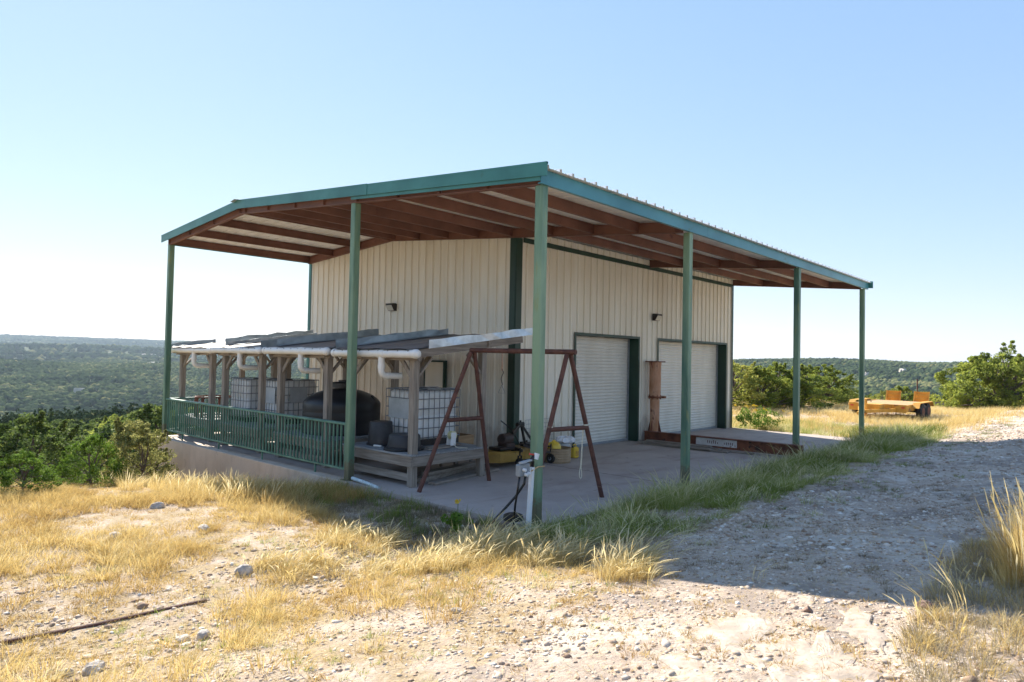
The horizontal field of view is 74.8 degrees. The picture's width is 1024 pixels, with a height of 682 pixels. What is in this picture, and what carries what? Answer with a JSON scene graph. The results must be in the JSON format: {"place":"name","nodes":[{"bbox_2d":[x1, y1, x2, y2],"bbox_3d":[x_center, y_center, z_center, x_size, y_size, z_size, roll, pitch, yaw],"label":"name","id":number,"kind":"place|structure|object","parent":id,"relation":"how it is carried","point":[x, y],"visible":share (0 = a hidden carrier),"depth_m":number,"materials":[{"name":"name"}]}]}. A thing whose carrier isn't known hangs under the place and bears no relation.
{"place":"outdoors","nodes":[
{"label":"outdoors","id":0,"kind":"place"},
{"bbox_2d":[194,395,229,417],"bbox_3d":[-8.553,1.877,19.270,1.084,0.588,1.084,0,-2,42],"label":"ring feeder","id":1,"kind":"object","parent":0,"point":[202,397],"visible":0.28,"depth_m":19.07,"materials":[{"name":"metal"}]},
{"bbox_2d":[7,341,858,411],"bbox_3d":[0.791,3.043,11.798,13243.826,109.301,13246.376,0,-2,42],"label":"hills","id":2,"kind":"structure","parent":0,"point":[28,349],"depth_m":1342.09,"materials":[{"name":"green plant"}]},
{"bbox_2d":[73,388,84,392],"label":"limestone outcrop","id":3,"kind":"object","parent":2,"relation":"on","point":[77,389],"visible":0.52,"depth_m":560.00,"materials":[{"name":"grey stone"}]},
{"bbox_2d":[0,334,1001,427],"bbox_3d":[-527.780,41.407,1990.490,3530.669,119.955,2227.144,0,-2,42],"label":"woodland","id":4,"kind":"object","parent":2,"relation":"on","point":[33,381],"visible":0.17,"depth_m":672.89,"materials":[{"name":"green plant"}]},
{"bbox_2d":[0,405,1018,681],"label":"ground","id":5,"kind":"structure","parent":0,"point":[426,669],"depth_m":6.24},
{"bbox_2d":[0,432,39,469],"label":"juniper tree","id":6,"kind":"object","parent":5,"relation":"on","point":[22,440],"visible":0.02,"depth_m":29.23,"materials":[{"name":"green plant"}]},
{"bbox_2d":[18,432,38,444],"bbox_3d":[-22.369,6.104,31.561,6.810,4.165,6.005,1,-2,4],"label":"juniper tree","id":7,"kind":"object","parent":5,"relation":"on","point":[34,434],"visible":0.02,"depth_m":31.15,"materials":[{"name":"green plant"}]},
{"bbox_2d":[0,448,63,493],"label":"green shrub","id":8,"kind":"object","parent":5,"relation":"on","point":[6,480],"visible":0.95,"depth_m":11.79,"materials":[{"name":"green plant"}]},
{"bbox_2d":[0,410,88,485],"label":"juniper tree","id":9,"kind":"object","parent":5,"relation":"on","point":[54,437],"visible":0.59,"depth_m":20.59,"materials":[{"name":"green plant"}]},
{"bbox_2d":[43,412,62,423],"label":"juniper tree","id":10,"kind":"object","parent":5,"relation":"on","point":[50,417],"visible":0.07,"depth_m":65.46,"materials":[{"name":"green plant"}]},
{"bbox_2d":[44,420,81,426],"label":"juniper tree","id":11,"kind":"object","parent":5,"relation":"on","point":[56,424],"visible":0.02,"depth_m":61.84,"materials":[{"name":"green plant"}]},
{"bbox_2d":[55,668,73,676],"bbox_3d":[-3.310,2.459,4.961,0.144,0.085,0.082,1,-2,10],"label":"rock","id":12,"kind":"object","parent":5,"relation":"on","point":[67,674],"visible":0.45,"depth_m":4.93,"materials":[{"name":"stone"}]},
{"bbox_2d":[8,423,130,484],"bbox_3d":[-16.287,4.810,24.964,4.832,3.488,5.118,1,-2,8],"label":"juniper tree","id":13,"kind":"object","parent":5,"relation":"on","point":[77,438],"visible":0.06,"depth_m":24.33,"materials":[{"name":"green plant"}]},
{"bbox_2d":[67,419,84,427],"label":"juniper tree","id":14,"kind":"object","parent":5,"relation":"on","point":[77,421],"visible":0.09,"depth_m":73.86,"materials":[{"name":"green plant"}]},
{"bbox_2d":[67,422,89,430],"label":"juniper tree","id":15,"kind":"object","parent":5,"relation":"on","point":[72,425],"depth_m":60.96,"materials":[{"name":"green plant"}]},
{"bbox_2d":[49,433,127,486],"bbox_3d":[-8.780,2.602,14.020,1.479,1.365,1.500,0,-2,29],"label":"green shrub","id":16,"kind":"object","parent":5,"relation":"on","point":[91,463],"visible":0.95,"depth_m":13.98,"materials":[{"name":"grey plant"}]},
{"bbox_2d":[78,420,101,434],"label":"juniper tree","id":17,"kind":"object","parent":5,"relation":"on","point":[87,426],"visible":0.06,"depth_m":58.79,"materials":[{"name":"green plant"}]},
{"bbox_2d":[82,660,105,675],"bbox_3d":[-3.120,2.449,4.979,0.130,0.116,0.144,1,-2,1],"label":"rock","id":18,"kind":"object","parent":5,"relation":"on","point":[86,669],"visible":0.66,"depth_m":4.96,"materials":[{"name":"stone"}]},
{"bbox_2d":[75,421,114,439],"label":"juniper tree","id":19,"kind":"object","parent":5,"relation":"on","point":[106,429],"visible":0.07,"depth_m":42.38,"materials":[{"name":"green plant"}]},
{"bbox_2d":[89,417,103,425],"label":"juniper tree","id":20,"kind":"object","parent":5,"relation":"on","point":[95,420],"visible":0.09,"depth_m":72.10,"materials":[{"name":"green plant"}]},
{"bbox_2d":[80,416,123,435],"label":"juniper tree","id":21,"kind":"object","parent":5,"relation":"on","point":[111,420],"visible":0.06,"depth_m":57.30,"materials":[{"name":"green plant"}]},
{"bbox_2d":[0,599,206,643],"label":"ground pipe","id":22,"kind":"object","parent":5,"relation":"on","point":[16,639],"visible":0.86,"depth_m":6.09,"materials":[{"name":"black plastic"}]},
{"bbox_2d":[89,413,124,424],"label":"juniper tree","id":23,"kind":"object","parent":5,"relation":"on","point":[105,419],"depth_m":63.82,"materials":[{"name":"green plant"}]},
{"bbox_2d":[107,531,122,539],"bbox_3d":[-5.266,2.603,8.898,0.187,0.156,0.254,1,-2,-7],"label":"rock","id":24,"kind":"object","parent":5,"relation":"on","point":[114,534],"visible":0.26,"depth_m":8.83,"materials":[{"name":"stone"}]},
{"bbox_2d":[108,430,148,472],"bbox_3d":[-18.759,6.236,34.246,5.510,3.638,4.859,1,-2,11],"label":"juniper tree","id":25,"kind":"object","parent":5,"relation":"on","point":[109,434],"depth_m":34.41,"materials":[{"name":"green plant"}]},
{"bbox_2d":[87,417,178,485],"bbox_3d":[-8.604,2.747,15.175,1.812,1.998,1.872,2,-2,-37],"label":"dusty bush","id":26,"kind":"object","parent":5,"relation":"on","point":[140,430],"visible":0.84,"depth_m":15.15,"materials":[{"name":"green plant"}]},
{"bbox_2d":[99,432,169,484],"bbox_3d":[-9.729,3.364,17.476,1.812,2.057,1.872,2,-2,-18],"label":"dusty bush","id":27,"kind":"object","parent":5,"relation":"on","point":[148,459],"visible":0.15,"depth_m":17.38,"materials":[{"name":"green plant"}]},
{"bbox_2d":[82,403,203,478],"bbox_3d":[-15.849,4.779,28.734,5.918,4.293,5.219,0,-2,36],"label":"juniper tree","id":28,"kind":"object","parent":5,"relation":"on","point":[149,412],"visible":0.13,"depth_m":28.30,"materials":[{"name":"green plant"}]},
{"bbox_2d":[150,502,164,508],"bbox_3d":[-5.727,2.669,10.805,0.139,0.141,0.238,0,-2,31],"label":"rock","id":29,"kind":"object","parent":5,"relation":"on","point":[155,505],"visible":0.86,"depth_m":10.76,"materials":[{"name":"stone"}]},
{"bbox_2d":[175,634,190,642],"bbox_3d":[-2.768,2.516,5.636,0.156,0.073,0.115,0,-2,42],"label":"rock","id":30,"kind":"object","parent":5,"relation":"on","point":[183,637],"visible":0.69,"depth_m":5.61,"materials":[{"name":"stone"}]},
{"bbox_2d":[196,629,209,639],"bbox_3d":[-2.622,2.508,5.677,0.102,0.110,0.130,2,-2,-17],"label":"rock","id":31,"kind":"object","parent":5,"relation":"on","point":[202,634],"visible":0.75,"depth_m":5.65,"materials":[{"name":"stone"}]},
{"bbox_2d":[197,524,210,530],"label":"rock","id":32,"kind":"object","parent":5,"relation":"on","point":[203,526],"visible":0.63,"depth_m":9.39,"materials":[{"name":"stone"}]},
{"bbox_2d":[234,564,252,575],"bbox_3d":[-3.036,2.606,7.580,0.155,0.159,0.200,0,-2,43],"label":"rock","id":33,"kind":"object","parent":5,"relation":"on","point":[243,568],"visible":0.79,"depth_m":7.53,"materials":[{"name":"stone"}]},
{"bbox_2d":[155,432,351,485],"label":"retaining wall","id":34,"kind":"structure","parent":5,"relation":"on","point":[199,457],"depth_m":16.27,"materials":[{"name":"concrete"}]},
{"bbox_2d":[166,398,344,471],"bbox_3d":[-6.569,2.176,16.172,8.980,1.108,0.100,0,-2,42],"label":"railing","id":35,"kind":"object","parent":34,"relation":"on","point":[172,406],"visible":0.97,"depth_m":15.58,"materials":[{"name":"green metal"}]},
{"bbox_2d":[451,607,461,612],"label":"rock","id":36,"kind":"object","parent":5,"relation":"on","point":[458,609],"visible":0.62,"depth_m":5.82,"materials":[{"name":"stone"}]},
{"bbox_2d":[440,499,473,532],"bbox_3d":[-0.715,2.509,9.468,0.512,0.552,0.463,1,-2,15],"label":"broadleaf weed","id":37,"kind":"object","parent":5,"relation":"on","point":[456,515],"visible":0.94,"depth_m":9.42,"materials":[{"name":"green plant"}]},
{"bbox_2d":[0,399,1023,681],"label":"dry grass","id":38,"kind":"structure","parent":5,"relation":"on","point":[274,499],"depth_m":7.45,"materials":[{"name":"plant"}]},
{"bbox_2d":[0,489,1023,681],"bbox_3d":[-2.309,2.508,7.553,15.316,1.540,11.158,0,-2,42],"label":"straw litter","id":39,"kind":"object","parent":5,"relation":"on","point":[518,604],"visible":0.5,"depth_m":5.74,"materials":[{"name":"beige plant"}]},
{"bbox_2d":[171,428,856,527],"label":"concrete slab","id":40,"kind":"structure","parent":5,"relation":"on","point":[627,459],"depth_m":14.20,"materials":[{"name":"grey concrete"}]},
{"bbox_2d":[170,396,220,431],"bbox_3d":[-8.452,2.265,20.912,0.100,1.108,4.310,0,-2,42],"label":"railing","id":41,"kind":"object","parent":40,"relation":"on","point":[187,398],"visible":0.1,"depth_m":19.69,"materials":[{"name":"green paint"}]},
{"bbox_2d":[171,330,312,441],"bbox_3d":[-8.036,1.201,19.991,2.804,3.201,3.304,0,-2,42],"label":"tank shelter","id":42,"kind":"object","parent":40,"relation":"on","point":[186,350],"visible":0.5,"depth_m":19.16,"materials":[{"name":"brown wood"}]},
{"bbox_2d":[209,333,324,452],"bbox_3d":[-5.985,1.224,18.114,2.804,3.139,3.325,0,-2,42],"label":"tank shelter","id":43,"kind":"object","parent":40,"relation":"on","point":[239,349],"visible":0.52,"depth_m":16.97,"materials":[{"name":"brown wood"}]},
{"bbox_2d":[228,377,276,421],"bbox_3d":[-7.041,1.586,18.452,1.048,1.170,1.126,0,-2,42],"label":"caged tank","id":44,"kind":"object","parent":43,"relation":"on","point":[244,393],"visible":0.44,"depth_m":17.92,"materials":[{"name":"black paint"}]},
{"bbox_2d":[265,379,318,423],"bbox_3d":[-5.984,1.594,17.943,1.018,1.170,1.217,0,-2,42],"label":"caged tank","id":45,"kind":"object","parent":43,"relation":"on","point":[298,392],"visible":0.5,"depth_m":17.53,"materials":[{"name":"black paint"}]},
{"bbox_2d":[261,329,437,467],"bbox_3d":[-3.829,1.197,16.145,2.804,3.175,3.344,0,-2,42],"label":"tank shelter","id":46,"kind":"object","parent":40,"relation":"on","point":[319,347],"visible":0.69,"depth_m":15.34,"materials":[{"name":"brown wood"}]},
{"bbox_2d":[302,380,380,435],"bbox_3d":[-4.045,1.548,15.936,1.800,1.240,1.800,0,-2,42],"label":"black water tank","id":47,"kind":"object","parent":46,"relation":"on","point":[368,406],"visible":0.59,"depth_m":15.29,"materials":[{"name":"plastic"}]},
{"bbox_2d":[351,476,379,487],"bbox_3d":[-2.773,2.684,12.644,0.906,0.126,0.077,0,-2,45],"label":"plastic pipe","id":48,"kind":"object","parent":40,"relation":"on","point":[362,481],"visible":0.86,"depth_m":12.63,"materials":[{"name":"white plastic"}]},
{"bbox_2d":[330,328,532,487],"bbox_3d":[-1.622,1.214,14.261,2.804,3.132,3.484,0,-2,42],"label":"tank shelter","id":49,"kind":"object","parent":40,"relation":"on","point":[414,349],"visible":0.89,"depth_m":13.21,"materials":[{"name":"brown wood"}]},
{"bbox_2d":[366,420,392,445],"bbox_3d":[-2.713,1.897,13.845,0.580,0.475,0.580,0,-2,42],"label":"tall tub","id":50,"kind":"object","parent":49,"relation":"on","point":[380,431],"visible":0.79,"depth_m":13.63,"materials":[{"name":"grey plastic"}]},
{"bbox_2d":[383,446,423,451],"bbox_3d":[-2.120,2.097,13.137,0.789,0.059,0.814,0,-2,42],"label":"hose coil","id":51,"kind":"object","parent":49,"relation":"on","point":[397,450],"visible":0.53,"depth_m":12.80,"materials":[{"name":"black rubber"}]},
{"bbox_2d":[386,432,422,448],"bbox_3d":[-2.125,1.967,13.228,0.720,0.270,0.720,0,-2,42],"label":"wide tub","id":52,"kind":"object","parent":51,"relation":"on","point":[398,440],"visible":0.77,"depth_m":12.95,"materials":[{"name":"grey plastic"}]},
{"bbox_2d":[385,386,460,445],"bbox_3d":[-1.905,1.583,14.387,1.078,1.170,1.234,0,-2,42],"label":"caged tank","id":53,"kind":"object","parent":49,"relation":"on","point":[434,402],"visible":0.56,"depth_m":13.99,"materials":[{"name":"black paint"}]},
{"bbox_2d":[424,443,460,449],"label":"timber off cuts","id":54,"kind":"object","parent":49,"relation":"on","point":[439,447],"visible":0.71,"depth_m":13.36,"materials":[{"name":"grey wood"}]},
{"bbox_2d":[446,431,465,447],"bbox_3d":[-1.117,1.997,13.528,0.406,0.340,0.210,1,-2,23],"label":"hose reel","id":55,"kind":"object","parent":49,"relation":"on","point":[451,437],"visible":1,"depth_m":13.55,"materials":[{"name":"white plastic"}]},
{"bbox_2d":[417,462,475,482],"bbox_3d":[-1.355,2.716,13.880,0.280,0.100,2.249,0,-2,25],"label":"timber plank","id":56,"kind":"object","parent":40,"relation":"on","point":[434,477],"visible":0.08,"depth_m":13.43,"materials":[{"name":"wood"}]},
{"bbox_2d":[421,460,475,475],"bbox_3d":[-1.137,2.627,13.956,0.200,0.070,2.081,0,-2,32],"label":"timber plank","id":57,"kind":"object","parent":56,"relation":"on","point":[451,468],"visible":0.7,"depth_m":13.67,"materials":[{"name":"wood"}]},
{"bbox_2d":[439,432,473,466],"bbox_3d":[-1.248,2.446,14.951,0.540,0.720,0.560,0,-2,42],"label":"wooden crate","id":58,"kind":"object","parent":40,"relation":"on","point":[466,438],"visible":0.23,"depth_m":14.86,"materials":[{"name":"brown wood"}]},
{"bbox_2d":[428,468,498,484],"bbox_3d":[-0.940,2.748,13.637,0.180,0.050,2.180,0,-2,33],"label":"timber plank","id":59,"kind":"object","parent":40,"relation":"on","point":[453,478],"visible":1,"depth_m":13.29,"materials":[{"name":"brown wood"}]},
{"bbox_2d":[417,348,603,497],"bbox_3d":[-0.006,1.457,12.024,2.865,2.658,1.824,0,-2,34],"label":"swing frame","id":60,"kind":"object","parent":40,"relation":"on","point":[568,353],"visible":0.93,"depth_m":12.04,"materials":[{"name":"brown wood"}]},
{"bbox_2d":[498,353,504,392],"bbox_3d":[-0.184,0.595,12.337,0.135,0.735,0.023,1,-2,-2],"label":"chain","id":61,"kind":"object","parent":60,"relation":"hanging from","point":[502,375],"visible":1,"depth_m":12.33,"materials":[{"name":"grey metal"}]},
{"bbox_2d":[552,424,588,478],"bbox_3d":[0.957,1.918,11.480,0.951,0.956,0.093,2,-2,-38],"label":"rope","id":62,"kind":"object","parent":60,"relation":"hanging from","point":[581,451],"visible":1,"depth_m":11.69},
{"bbox_2d":[503,512,523,521],"bbox_3d":[0.019,2.654,10.142,0.315,0.100,0.320,0,-2,42],"label":"irrigation box","id":63,"kind":"object","parent":40,"relation":"on","point":[508,514],"visible":0.79,"depth_m":10.04,"materials":[{"name":"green plastic"}]},
{"bbox_2d":[161,161,872,525],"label":"metal barn","id":64,"kind":"structure","parent":40,"relation":"on","point":[595,275],"depth_m":17.91,"materials":[{"name":"green paint"}]},
{"bbox_2d":[386,303,396,310],"bbox_3d":[-3.516,-0.990,19.489,0.300,0.220,0.196,0,-2,42],"label":"wall light","id":65,"kind":"object","parent":64,"relation":"attached to","point":[391,306],"visible":1,"depth_m":19.42,"materials":[{"name":"black paint"}]},
{"bbox_2d":[478,453,544,536],"bbox_3d":[0.093,2.191,9.481,1.114,1.236,0.505,2,-2,-40],"label":"water riser","id":66,"kind":"object","parent":64,"relation":"attached to","point":[524,469],"visible":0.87,"depth_m":9.38,"materials":[{"name":"white plastic"}]},
{"bbox_2d":[575,336,629,446],"bbox_3d":[2.514,1.399,19.495,0.072,3.212,3.270,0,-2,42],"label":"roll up door","id":67,"kind":"structure","parent":64,"relation":"in","point":[602,364],"depth_m":19.71,"materials":[{"name":"white metal"}]},
{"bbox_2d":[652,314,661,320],"bbox_3d":[4.586,-0.750,21.137,0.196,0.220,0.300,0,-2,42],"label":"wall light","id":68,"kind":"object","parent":64,"relation":"attached to","point":[656,317],"visible":1,"depth_m":21.06,"materials":[{"name":"black paint"}]},
{"bbox_2d":[659,341,717,432],"bbox_3d":[6.051,1.576,23.391,0.072,3.212,5.040,0,-2,42],"label":"roll up door","id":69,"kind":"structure","parent":64,"relation":"in","point":[704,359],"depth_m":23.85,"materials":[{"name":"white metal"}]},
{"bbox_2d":[487,420,554,464],"bbox_3d":[0.111,2.334,15.553,1.206,1.032,2.030,0,-2,42],"label":"mower attachment","id":70,"kind":"object","parent":40,"relation":"on","point":[506,449],"visible":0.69,"depth_m":15.16,"materials":[{"name":"yellow paint"}]},
{"bbox_2d":[545,446,570,463],"bbox_3d":[1.090,2.710,15.978,0.650,0.345,0.650,0,-2,42],"label":"ribbed tub","id":71,"kind":"object","parent":40,"relation":"on","point":[562,455],"visible":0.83,"depth_m":15.70,"materials":[{"name":"beige plastic"}]},
{"bbox_2d":[547,440,560,448],"bbox_3d":[0.996,2.517,15.950,0.346,0.325,0.350,0,-2,42],"label":"yellow float","id":72,"kind":"object","parent":71,"relation":"in","point":[555,444],"visible":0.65,"depth_m":15.84,"materials":[{"name":"plastic"}]},
{"bbox_2d":[560,443,569,446],"bbox_3d":[1.291,2.720,16.660,0.307,0.370,0.310,0,-2,42],"label":"grey bin","id":73,"kind":"object","parent":40,"relation":"on","point":[565,444],"visible":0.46,"depth_m":16.53,"materials":[{"name":"grey plastic"}]},
{"bbox_2d":[555,435,575,442],"bbox_3d":[1.347,2.453,16.731,0.579,0.188,0.486,2,-2,-18],"label":"plastic bag","id":74,"kind":"object","parent":73,"relation":"on","point":[565,439],"visible":0.99,"depth_m":16.54,"materials":[{"name":"white plastic"}]},
{"bbox_2d":[571,444,578,457],"bbox_3d":[1.560,2.740,16.683,0.168,0.342,0.204,0,-2,42],"label":"yellow jug","id":75,"kind":"object","parent":40,"relation":"on","point":[574,452],"visible":0.95,"depth_m":16.61,"materials":[{"name":"plastic"}]},
{"bbox_2d":[645,361,665,431],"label":"rusty column","id":76,"kind":"structure","parent":40,"relation":"on","point":[654,396],"depth_m":20.57,"materials":[{"name":"orange metal"}]},
{"bbox_2d":[642,443,729,452],"bbox_3d":[4.870,3.017,18.951,2.601,0.040,0.180,0,-2,41],"label":"stacked board","id":77,"kind":"object","parent":40,"relation":"on","point":[719,451],"visible":0.74,"depth_m":18.63,"materials":[{"name":"wood"}]},
{"bbox_2d":[637,440,711,449],"bbox_3d":[4.609,2.972,19.110,2.300,0.040,0.150,0,-2,43],"label":"stacked board","id":78,"kind":"object","parent":77,"relation":"on","point":[676,445],"visible":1,"depth_m":19.10,"materials":[{"name":"brown wood"}]},
{"bbox_2d":[643,430,804,456],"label":"steel beam","id":79,"kind":"structure","parent":40,"relation":"on","point":[740,445],"depth_m":18.52,"materials":[{"name":"brown metal"}]},
{"bbox_2d":[721,449,753,454],"bbox_3d":[5.218,3.026,19.000,3.252,0.040,0.190,0,-2,40],"label":"stacked board","id":80,"kind":"object","parent":40,"relation":"on","point":[741,452],"visible":0.42,"depth_m":18.16,"materials":[{"name":"grey wood"}]},
{"bbox_2d":[644,440,721,449],"bbox_3d":[4.846,2.979,19.185,2.350,0.040,0.190,0,-2,41],"label":"stacked board","id":81,"kind":"object","parent":80,"relation":"on","point":[713,448],"visible":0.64,"depth_m":18.46,"materials":[{"name":"brown wood"}]},
{"bbox_2d":[646,439,711,447],"bbox_3d":[4.761,2.936,19.203,2.000,0.040,0.160,0,-2,41],"label":"stacked board","id":82,"kind":"object","parent":81,"relation":"on","point":[679,443],"visible":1,"depth_m":19.23,"materials":[{"name":"brown wood"}]},
{"bbox_2d":[51,414,1011,681],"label":"green grass","id":83,"kind":"structure","parent":5,"relation":"on","point":[819,464],"depth_m":11.46,"materials":[{"name":"green plant"}]},
{"bbox_2d":[250,423,1023,681],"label":"grass thatch","id":84,"kind":"object","parent":5,"relation":"on","point":[942,646],"depth_m":5.93,"materials":[{"name":"yellow plant"}]},
{"bbox_2d":[732,360,766,401],"bbox_3d":[11.791,2.456,36.724,4.840,3.050,4.384,1,-2,10],"label":"oak tree","id":85,"kind":"object","parent":5,"relation":"on","point":[739,372],"visible":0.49,"depth_m":35.90,"materials":[{"name":"green plant"}]},
{"bbox_2d":[734,404,784,429],"bbox_3d":[9.370,2.864,25.180,2.005,0.999,2.056,1,-2,2],"label":"bush","id":86,"kind":"object","parent":5,"relation":"on","point":[754,420],"visible":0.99,"depth_m":25.25,"materials":[{"name":"green plant"}]},
{"bbox_2d":[732,365,800,409],"bbox_3d":[13.733,2.669,37.598,4.646,2.645,4.488,2,-2,-20],"label":"juniper tree","id":87,"kind":"object","parent":5,"relation":"on","point":[768,402],"visible":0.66,"depth_m":36.84,"materials":[{"name":"green plant"}]},
{"bbox_2d":[741,361,817,408],"bbox_3d":[15.574,2.624,39.041,4.401,2.901,4.252,1,-2,15],"label":"juniper tree","id":88,"kind":"object","parent":5,"relation":"on","point":[775,366],"visible":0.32,"depth_m":38.28,"materials":[{"name":"green plant"}]},
{"bbox_2d":[771,364,846,409],"bbox_3d":[16.690,2.697,39.417,4.932,2.761,4.671,0,-2,44],"label":"juniper tree","id":89,"kind":"object","parent":5,"relation":"on","point":[805,370],"visible":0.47,"depth_m":38.58,"materials":[{"name":"green plant"}]},
{"bbox_2d":[803,364,858,402],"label":"juniper tree","id":90,"kind":"object","parent":5,"relation":"on","point":[833,378],"visible":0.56,"depth_m":42.06,"materials":[{"name":"green plant"}]},
{"bbox_2d":[869,390,885,399],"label":"oak tree","id":91,"kind":"object","parent":5,"relation":"on","point":[881,393],"visible":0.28,"depth_m":60.22,"materials":[{"name":"green plant"}]},
{"bbox_2d":[848,390,933,418],"bbox_3d":[18.197,3.156,32.673,6.979,1.209,3.160,1,-1,-43],"label":"equipment trailer","id":92,"kind":"object","parent":5,"relation":"on","point":[920,403],"visible":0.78,"depth_m":32.35,"materials":[{"name":"yellow metal"}]},
{"bbox_2d":[890,385,913,400],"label":"juniper tree","id":93,"kind":"object","parent":5,"relation":"on","point":[908,391],"visible":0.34,"depth_m":49.72,"materials":[{"name":"green plant"}]},
{"bbox_2d":[923,391,947,406],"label":"oak tree","id":94,"kind":"object","parent":5,"relation":"on","point":[935,399],"visible":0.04,"depth_m":64.52,"materials":[{"name":"green plant"}]},
{"bbox_2d":[930,340,1023,409],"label":"juniper tree","id":95,"kind":"object","parent":5,"relation":"on","point":[1003,384],"visible":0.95,"depth_m":39.38,"materials":[{"name":"green plant"}]},
{"bbox_2d":[0,0,1023,362],"label":"sky","id":96,"kind":"structure","parent":0,"point":[881,142],"materials":[{"name":"blue"}]},
{"bbox_2d":[0,410,1023,681],"bbox_3d":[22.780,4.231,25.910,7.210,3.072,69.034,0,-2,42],"label":"gravel road","id":97,"kind":"structure","parent":0,"point":[562,674],"depth_m":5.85,"materials":[{"name":"beige gravel"}]},
{"bbox_2d":[654,653,720,681],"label":"rock ledge","id":98,"kind":"object","parent":97,"relation":"on","point":[669,660],"visible":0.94,"depth_m":4.19,"materials":[{"name":"stone"}]},
{"bbox_2d":[693,609,776,671],"bbox_3d":[1.581,2.099,4.750,0.682,0.111,1.419,1,-2,14],"label":"rock ledge","id":99,"kind":"object","parent":97,"relation":"on","point":[745,622],"visible":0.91,"depth_m":4.79,"materials":[{"name":"stone"}]},
{"bbox_2d":[774,580,813,604],"bbox_3d":[2.399,2.139,5.720,0.364,0.079,0.894,1,-2,23],"label":"rock ledge","id":100,"kind":"object","parent":97,"relation":"on","point":[802,599],"visible":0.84,"depth_m":5.59,"materials":[{"name":"stone"}]},
{"bbox_2d":[802,605,812,612],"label":"rock","id":101,"kind":"object","parent":97,"relation":"on","point":[807,609],"visible":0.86,"depth_m":5.14,"materials":[{"name":"beige stone"}]},
{"bbox_2d":[753,631,882,681],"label":"rock ledge","id":102,"kind":"object","parent":97,"relation":"on","point":[802,652],"visible":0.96,"depth_m":4.17,"materials":[{"name":"stone"}]},
{"bbox_2d":[836,605,891,654],"bbox_3d":[2.464,2.046,4.776,0.365,0.090,1.197,1,-2,16],"label":"rock ledge","id":103,"kind":"object","parent":97,"relation":"on","point":[859,629],"visible":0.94,"depth_m":4.68,"materials":[{"name":"stone"}]},
{"bbox_2d":[915,599,934,610],"bbox_3d":[3.139,2.013,5.087,0.112,0.091,0.130,2,-2,-38],"label":"rock","id":104,"kind":"object","parent":97,"relation":"on","point":[924,604],"visible":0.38,"depth_m":5.06,"materials":[{"name":"beige stone"}]},
{"bbox_2d":[899,583,991,612],"bbox_3d":[3.456,2.047,5.302,0.410,0.109,1.056,1,-2,-2],"label":"rock ledge","id":105,"kind":"object","parent":97,"relation":"on","point":[916,589],"visible":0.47,"depth_m":5.30,"materials":[{"name":"stone"}]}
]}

